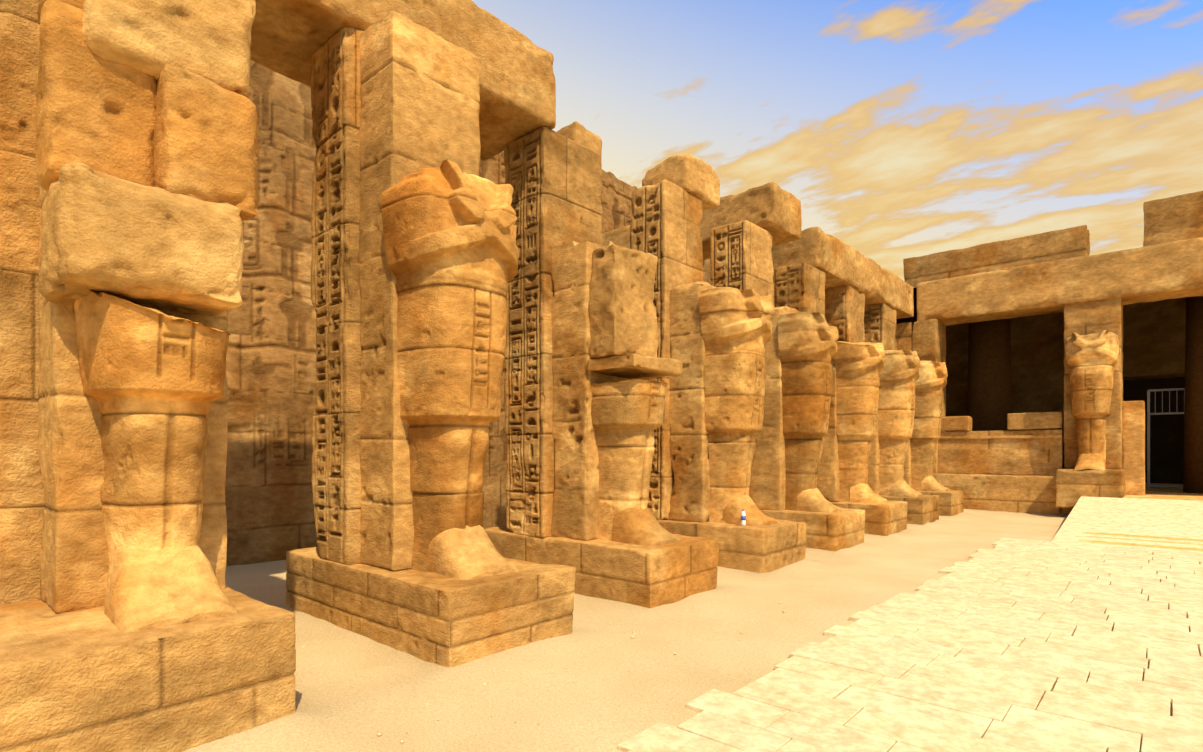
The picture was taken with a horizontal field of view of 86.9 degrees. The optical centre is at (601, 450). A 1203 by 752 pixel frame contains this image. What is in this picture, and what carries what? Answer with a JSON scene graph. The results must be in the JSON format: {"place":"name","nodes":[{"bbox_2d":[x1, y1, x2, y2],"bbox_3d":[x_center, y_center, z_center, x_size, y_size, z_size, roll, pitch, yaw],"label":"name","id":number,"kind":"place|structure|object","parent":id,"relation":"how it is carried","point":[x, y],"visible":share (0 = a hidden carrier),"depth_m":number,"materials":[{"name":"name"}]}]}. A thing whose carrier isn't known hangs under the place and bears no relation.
{"place":"outdoors","nodes":[
{"label":"outdoors","id":0,"kind":"place"},
{"bbox_2d":[160,509,1200,751],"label":"ground","id":1,"kind":"structure","parent":0,"point":[606,687],"depth_m":4.95,"materials":[{"name":"beige sand"}]},
{"bbox_2d":[0,586,295,751],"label":"plinth","id":2,"kind":"structure","parent":1,"relation":"on","point":[92,680],"depth_m":3.35,"materials":[{"name":"stone"}]},
{"bbox_2d":[0,0,45,604],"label":"pillar","id":3,"kind":"structure","parent":2,"relation":"on","point":[22,506],"depth_m":4.11,"materials":[{"name":"stone"}]},
{"bbox_2d":[35,0,258,631],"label":"osiride statue","id":4,"kind":"object","parent":2,"relation":"on","point":[146,119],"visible":1,"depth_m":3.80,"materials":[{"name":"stone"}]},
{"bbox_2d":[286,547,575,666],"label":"plinth","id":5,"kind":"structure","parent":1,"relation":"on","point":[439,619],"depth_m":5.23,"materials":[{"name":"stone"}]},
{"bbox_2d":[311,27,363,564],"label":"pillar","id":6,"kind":"structure","parent":5,"relation":"on","point":[335,233],"depth_m":5.89,"materials":[{"name":"stone"}]},
{"bbox_2d":[250,0,913,318],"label":"architrave","id":7,"kind":"object","parent":6,"relation":"on","point":[290,38],"visible":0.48,"depth_m":7.45,"materials":[{"name":"stone"}]},
{"bbox_2d":[359,11,518,579],"bbox_3d":[-1.420,-1.380,5.734,1.403,4.958,1.124,0,0,42],"label":"osiride statue","id":8,"kind":"object","parent":5,"relation":"on","point":[438,254],"visible":0.98,"depth_m":5.48,"materials":[{"name":"stone"}]},
{"bbox_2d":[301,598,807,742],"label":"pebbles","id":9,"kind":"object","parent":1,"relation":"on","point":[402,741],"visible":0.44,"depth_m":5.32,"materials":[{"name":"stone"}]},
{"bbox_2d":[484,526,718,607],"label":"plinth","id":10,"kind":"structure","parent":1,"relation":"on","point":[658,575],"depth_m":7.00,"materials":[{"name":"stone"}]},
{"bbox_2d":[504,126,601,537],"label":"pillar","id":11,"kind":"structure","parent":10,"relation":"on","point":[554,179],"depth_m":7.79,"materials":[{"name":"stone"}]},
{"bbox_2d":[551,241,681,545],"bbox_3d":[0.207,-0.730,7.564,1.403,3.659,0.957,0,0,42],"label":"osiride statue","id":12,"kind":"object","parent":10,"relation":"on","point":[608,410],"visible":1,"depth_m":7.32,"materials":[{"name":"stone"}]},
{"bbox_2d":[657,518,806,572],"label":"plinth","id":13,"kind":"structure","parent":1,"relation":"on","point":[779,544],"depth_m":8.68,"materials":[{"name":"stone"}]},
{"bbox_2d":[628,179,702,519],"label":"pillar","id":14,"kind":"structure","parent":13,"relation":"on","point":[666,221],"depth_m":9.54,"materials":[{"name":"stone"}]},
{"bbox_2d":[669,281,776,526],"bbox_3d":[1.834,-0.684,9.392,1.402,3.566,1.127,0,0,42],"label":"osiride statue","id":15,"kind":"object","parent":13,"relation":"on","point":[720,337],"visible":0.98,"depth_m":9.11,"materials":[{"name":"stone"}]},
{"bbox_2d":[741,509,745,525],"bbox_3d":[1.960,0.923,8.764,0.067,0.222,0.067,0,0,42],"label":"water bottle","id":16,"kind":"object","parent":13,"relation":"on","point":[743,518],"visible":1,"depth_m":8.74,"materials":[{"name":"white plastic"}]},
{"bbox_2d":[760,508,864,551],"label":"plinth","id":17,"kind":"structure","parent":1,"relation":"on","point":[839,530],"depth_m":10.43,"materials":[{"name":"stone"}]},
{"bbox_2d":[710,220,773,495],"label":"pillar","id":18,"kind":"structure","parent":17,"relation":"on","point":[740,256],"depth_m":11.49,"materials":[{"name":"stone"}]},
{"bbox_2d":[749,306,841,515],"bbox_3d":[3.448,-0.732,11.206,1.402,3.663,1.074,0,0,42],"label":"osiride statue","id":19,"kind":"object","parent":17,"relation":"on","point":[800,348],"visible":0.96,"depth_m":10.89,"materials":[{"name":"stone"}]},
{"bbox_2d":[830,501,906,535],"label":"plinth","id":20,"kind":"structure","parent":1,"relation":"on","point":[886,519],"depth_m":12.21,"materials":[{"name":"stone"}]},
{"bbox_2d":[774,263,825,317],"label":"pillar","id":21,"kind":"structure","parent":20,"relation":"on","point":[800,287],"depth_m":13.31,"materials":[{"name":"stone"}]},
{"bbox_2d":[817,341,887,503],"bbox_3d":[5.070,-0.583,13.030,1.402,3.365,1.075,0,0,42],"label":"osiride statue","id":22,"kind":"object","parent":20,"relation":"on","point":[857,367],"visible":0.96,"depth_m":12.70,"materials":[{"name":"stone"}]},
{"bbox_2d":[879,495,938,524],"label":"plinth","id":23,"kind":"structure","parent":1,"relation":"on","point":[922,510],"depth_m":13.99,"materials":[{"name":"stone"}]},
{"bbox_2d":[825,285,864,342],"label":"pillar","id":24,"kind":"structure","parent":23,"relation":"on","point":[844,309],"depth_m":15.09,"materials":[{"name":"stone"}]},
{"bbox_2d":[867,350,922,497],"bbox_3d":[6.697,-0.669,14.858,1.400,3.538,1.107,0,0,42],"label":"osiride statue","id":25,"kind":"object","parent":23,"relation":"on","point":[898,375],"visible":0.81,"depth_m":14.48,"materials":[{"name":"stone"}]},
{"bbox_2d":[918,490,963,515],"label":"plinth","id":26,"kind":"structure","parent":1,"relation":"on","point":[951,502],"depth_m":15.78,"materials":[{"name":"stone"}]},
{"bbox_2d":[864,303,896,349],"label":"pillar","id":27,"kind":"structure","parent":26,"relation":"on","point":[879,322],"depth_m":16.90,"materials":[{"name":"stone"}]},
{"bbox_2d":[903,361,949,492],"bbox_3d":[8.315,-0.631,16.677,1.401,3.460,1.074,0,0,42],"label":"osiride statue","id":28,"kind":"object","parent":26,"relation":"on","point":[930,383],"visible":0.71,"depth_m":16.28,"materials":[{"name":"stone"}]},
{"bbox_2d":[895,191,1202,514],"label":"portico","id":29,"kind":"structure","parent":1,"relation":"on","point":[1047,294],"depth_m":17.09,"materials":[{"name":"stone"}]},
{"bbox_2d":[896,287,1184,483],"bbox_3d":[16.916,-1.592,19.683,20.998,6.503,11.399,0,0,42],"label":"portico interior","id":30,"kind":"object","parent":29,"relation":"attached to","point":[1166,448],"visible":0.02,"depth_m":22.93,"materials":[{"name":"black"}]},
{"bbox_2d":[967,296,1202,493],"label":"portico columns","id":31,"kind":"structure","parent":29,"relation":"attached to","point":[989,380],"depth_m":19.33,"materials":[{"name":"brown stone"}]},
{"bbox_2d":[1064,330,1119,470],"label":"osiride statue terrace","id":32,"kind":"structure","parent":29,"relation":"on","point":[1091,360],"depth_m":15.46,"materials":[{"name":"stone"}]},
{"bbox_2d":[1147,388,1184,487],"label":"metal gate","id":33,"kind":"structure","parent":29,"relation":"on","point":[1148,434],"depth_m":18.91,"materials":[{"name":"silver metal"}]},
{"bbox_2d":[1052,496,1202,553],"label":"ramp","id":34,"kind":"structure","parent":1,"relation":"on","point":[1162,524],"depth_m":12.29,"materials":[{"name":"stone"}]},
{"bbox_2d":[472,0,1202,280],"label":"sky","id":35,"kind":"structure","parent":0,"point":[900,130],"materials":[{"name":"blue"}]},
{"bbox_2d":[618,538,1202,751],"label":"paving","id":36,"kind":"structure","parent":0,"point":[983,649],"depth_m":4.67,"materials":[{"name":"stone"}]},
{"label":"ground","id":37,"kind":"structure","parent":0,"visible":0},
{"bbox_2d":[224,60,773,565],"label":"wall","id":38,"kind":"structure","parent":37,"relation":"on","point":[270,356],"depth_m":9.34,"materials":[{"name":"stone"}]}
]}

